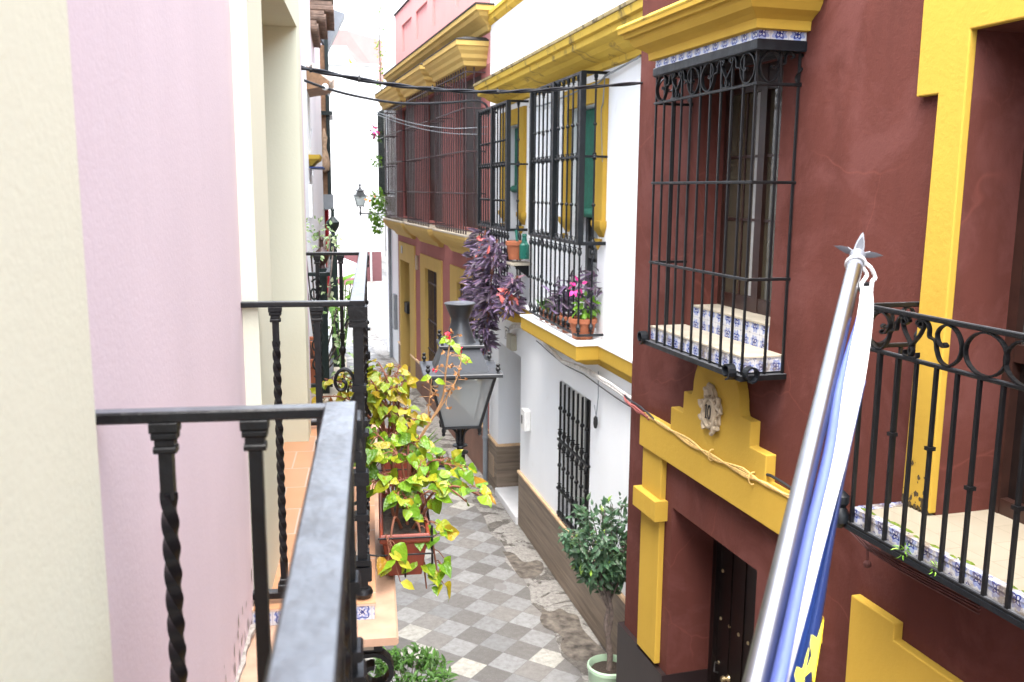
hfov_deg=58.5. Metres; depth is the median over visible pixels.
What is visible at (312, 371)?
flowerpot
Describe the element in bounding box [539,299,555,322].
flowerpot
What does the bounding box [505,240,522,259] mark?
flowerpot
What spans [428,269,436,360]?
ground window
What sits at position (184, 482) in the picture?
lilac house
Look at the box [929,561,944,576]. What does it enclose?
weed
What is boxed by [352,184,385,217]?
wall lantern
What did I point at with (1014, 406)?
balcony door
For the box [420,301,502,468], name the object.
wall lantern
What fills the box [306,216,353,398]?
climbing vine
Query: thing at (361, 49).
pink roofed house
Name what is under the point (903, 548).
weed
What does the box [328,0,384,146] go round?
sky
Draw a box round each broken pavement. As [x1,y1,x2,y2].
[503,551,543,578]
[540,606,605,659]
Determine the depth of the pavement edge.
14.09 m
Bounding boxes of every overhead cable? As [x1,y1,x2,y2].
[301,65,642,93]
[304,79,487,107]
[328,94,482,133]
[529,54,640,161]
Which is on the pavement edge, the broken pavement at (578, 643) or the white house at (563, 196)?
the broken pavement at (578, 643)
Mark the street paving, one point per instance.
(477, 627)
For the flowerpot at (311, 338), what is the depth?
7.53 m
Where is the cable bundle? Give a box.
[624,394,790,497]
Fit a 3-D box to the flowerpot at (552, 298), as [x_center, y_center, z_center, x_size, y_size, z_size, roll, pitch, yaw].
[0.634,-0.427,11.269,0.444,0.548,0.466,8,12,39]
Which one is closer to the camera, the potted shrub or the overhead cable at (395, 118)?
the potted shrub
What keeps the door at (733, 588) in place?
in the red house at (786, 148)
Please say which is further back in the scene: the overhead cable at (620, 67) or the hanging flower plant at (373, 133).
the hanging flower plant at (373, 133)
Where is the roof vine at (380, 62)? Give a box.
[373,5,386,89]
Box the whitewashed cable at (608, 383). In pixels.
[509,324,630,406]
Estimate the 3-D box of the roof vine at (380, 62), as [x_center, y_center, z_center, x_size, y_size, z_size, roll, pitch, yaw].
[-3.775,-8.326,26.141,0.415,2.402,0.730,-2,10,-16]
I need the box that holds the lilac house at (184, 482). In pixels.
[0,0,398,681]
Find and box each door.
[707,539,756,681]
[989,149,1023,523]
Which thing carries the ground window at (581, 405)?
in the white house at (563, 196)
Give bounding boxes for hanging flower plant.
[364,184,387,235]
[367,125,382,141]
[369,153,381,167]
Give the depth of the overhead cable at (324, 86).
14.38 m
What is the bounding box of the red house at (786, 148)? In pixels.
[616,0,1023,681]
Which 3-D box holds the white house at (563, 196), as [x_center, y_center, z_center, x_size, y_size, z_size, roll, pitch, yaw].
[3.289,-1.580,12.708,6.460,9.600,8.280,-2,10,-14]
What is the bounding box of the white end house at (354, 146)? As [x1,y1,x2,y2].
[328,62,381,284]
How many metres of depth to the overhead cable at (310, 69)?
6.52 m
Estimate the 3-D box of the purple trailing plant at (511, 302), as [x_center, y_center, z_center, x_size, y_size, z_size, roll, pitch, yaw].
[-0.057,-0.651,13.379,0.575,0.706,0.933,-2,10,-14]
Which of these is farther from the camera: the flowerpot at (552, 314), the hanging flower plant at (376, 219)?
the hanging flower plant at (376, 219)
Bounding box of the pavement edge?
[338,285,606,681]
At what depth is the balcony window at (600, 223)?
10.96 m
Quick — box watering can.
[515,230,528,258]
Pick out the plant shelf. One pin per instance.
(522, 267)
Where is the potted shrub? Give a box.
[368,642,458,681]
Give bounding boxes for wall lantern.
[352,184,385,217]
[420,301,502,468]
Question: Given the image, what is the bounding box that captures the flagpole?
[742,233,882,681]
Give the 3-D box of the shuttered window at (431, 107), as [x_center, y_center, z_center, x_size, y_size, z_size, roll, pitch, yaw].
[-1.645,-4.105,20.631,0.040,2.810,2.020,-2,10,-16]
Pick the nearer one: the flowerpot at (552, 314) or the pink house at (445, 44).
the flowerpot at (552, 314)
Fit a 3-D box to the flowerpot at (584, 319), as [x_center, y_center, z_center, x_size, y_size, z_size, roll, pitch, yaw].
[0.918,-0.470,10.485,0.785,0.893,0.500,-2,10,-14]
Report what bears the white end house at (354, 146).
on the street paving
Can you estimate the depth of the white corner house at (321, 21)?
15.22 m
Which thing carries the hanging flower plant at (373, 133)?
attached to the narrow white house at (391, 7)
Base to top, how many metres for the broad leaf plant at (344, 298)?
0.790 m
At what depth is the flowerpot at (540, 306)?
12.02 m
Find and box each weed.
[891,543,910,560]
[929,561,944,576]
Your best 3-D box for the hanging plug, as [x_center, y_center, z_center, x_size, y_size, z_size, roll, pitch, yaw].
[0.976,0.675,10.620,0.055,0.701,0.228,-2,10,-14]
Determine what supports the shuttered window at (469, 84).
in the pink house at (445, 44)
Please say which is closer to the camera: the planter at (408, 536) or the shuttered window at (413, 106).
the planter at (408, 536)
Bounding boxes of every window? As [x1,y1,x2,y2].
[404,106,414,217]
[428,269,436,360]
[429,94,441,220]
[461,284,473,332]
[464,75,480,228]
[498,106,526,291]
[556,381,590,545]
[558,78,608,327]
[717,59,783,316]
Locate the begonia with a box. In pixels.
[310,328,471,449]
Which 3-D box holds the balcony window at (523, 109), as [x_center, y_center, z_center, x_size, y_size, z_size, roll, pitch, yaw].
[0.139,-2.128,14.321,0.400,2.895,1.530,-2,10,-14]
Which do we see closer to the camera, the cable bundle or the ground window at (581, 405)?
the cable bundle
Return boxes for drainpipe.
[482,324,487,481]
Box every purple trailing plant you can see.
[458,228,512,355]
[490,272,526,321]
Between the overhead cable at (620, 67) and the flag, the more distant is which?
the overhead cable at (620, 67)
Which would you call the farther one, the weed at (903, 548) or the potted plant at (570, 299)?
the potted plant at (570, 299)
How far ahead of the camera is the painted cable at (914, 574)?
4.54 m
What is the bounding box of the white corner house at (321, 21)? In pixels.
[300,0,347,419]
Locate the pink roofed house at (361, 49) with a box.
[321,30,384,255]
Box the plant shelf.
[506,261,529,277]
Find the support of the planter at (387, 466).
attached to the lilac house at (184, 482)
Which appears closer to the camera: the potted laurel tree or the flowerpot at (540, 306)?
the potted laurel tree
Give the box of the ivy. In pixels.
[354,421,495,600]
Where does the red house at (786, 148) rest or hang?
on the street paving
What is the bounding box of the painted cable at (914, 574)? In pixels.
[849,531,980,614]
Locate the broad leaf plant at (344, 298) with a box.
[327,274,354,367]
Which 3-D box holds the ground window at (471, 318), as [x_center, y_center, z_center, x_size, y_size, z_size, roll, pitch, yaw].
[-0.783,0.039,18.123,0.190,2.330,1.470,-2,10,-16]
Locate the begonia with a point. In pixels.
(396, 394)
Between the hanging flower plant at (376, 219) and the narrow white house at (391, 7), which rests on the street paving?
the narrow white house at (391, 7)
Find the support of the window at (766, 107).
in the red house at (786, 148)
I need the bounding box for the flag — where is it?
[770,255,876,681]
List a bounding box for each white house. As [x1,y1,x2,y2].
[377,0,405,363]
[473,0,642,654]
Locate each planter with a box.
[368,491,432,577]
[377,427,414,486]
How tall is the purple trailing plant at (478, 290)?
1.973 m
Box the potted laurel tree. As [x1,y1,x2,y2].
[557,492,627,681]
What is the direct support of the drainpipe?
attached to the white house at (563, 196)
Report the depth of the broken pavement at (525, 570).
13.00 m
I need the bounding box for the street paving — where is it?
[328,250,583,681]
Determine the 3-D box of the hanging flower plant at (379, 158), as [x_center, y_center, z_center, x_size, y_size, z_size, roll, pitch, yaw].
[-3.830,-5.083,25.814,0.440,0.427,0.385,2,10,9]
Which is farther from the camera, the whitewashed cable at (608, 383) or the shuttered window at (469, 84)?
the shuttered window at (469, 84)
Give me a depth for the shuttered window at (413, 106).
24.44 m
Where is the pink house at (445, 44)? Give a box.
[374,0,494,474]
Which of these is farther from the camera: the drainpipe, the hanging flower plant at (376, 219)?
the hanging flower plant at (376, 219)
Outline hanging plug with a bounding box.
[593,371,598,428]
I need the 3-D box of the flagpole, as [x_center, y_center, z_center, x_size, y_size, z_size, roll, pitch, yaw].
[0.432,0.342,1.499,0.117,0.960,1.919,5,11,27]
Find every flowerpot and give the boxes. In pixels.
[309,336,314,353]
[310,354,314,387]
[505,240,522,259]
[536,297,544,319]
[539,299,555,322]
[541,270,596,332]
[546,286,577,328]
[548,302,562,325]
[555,266,602,339]

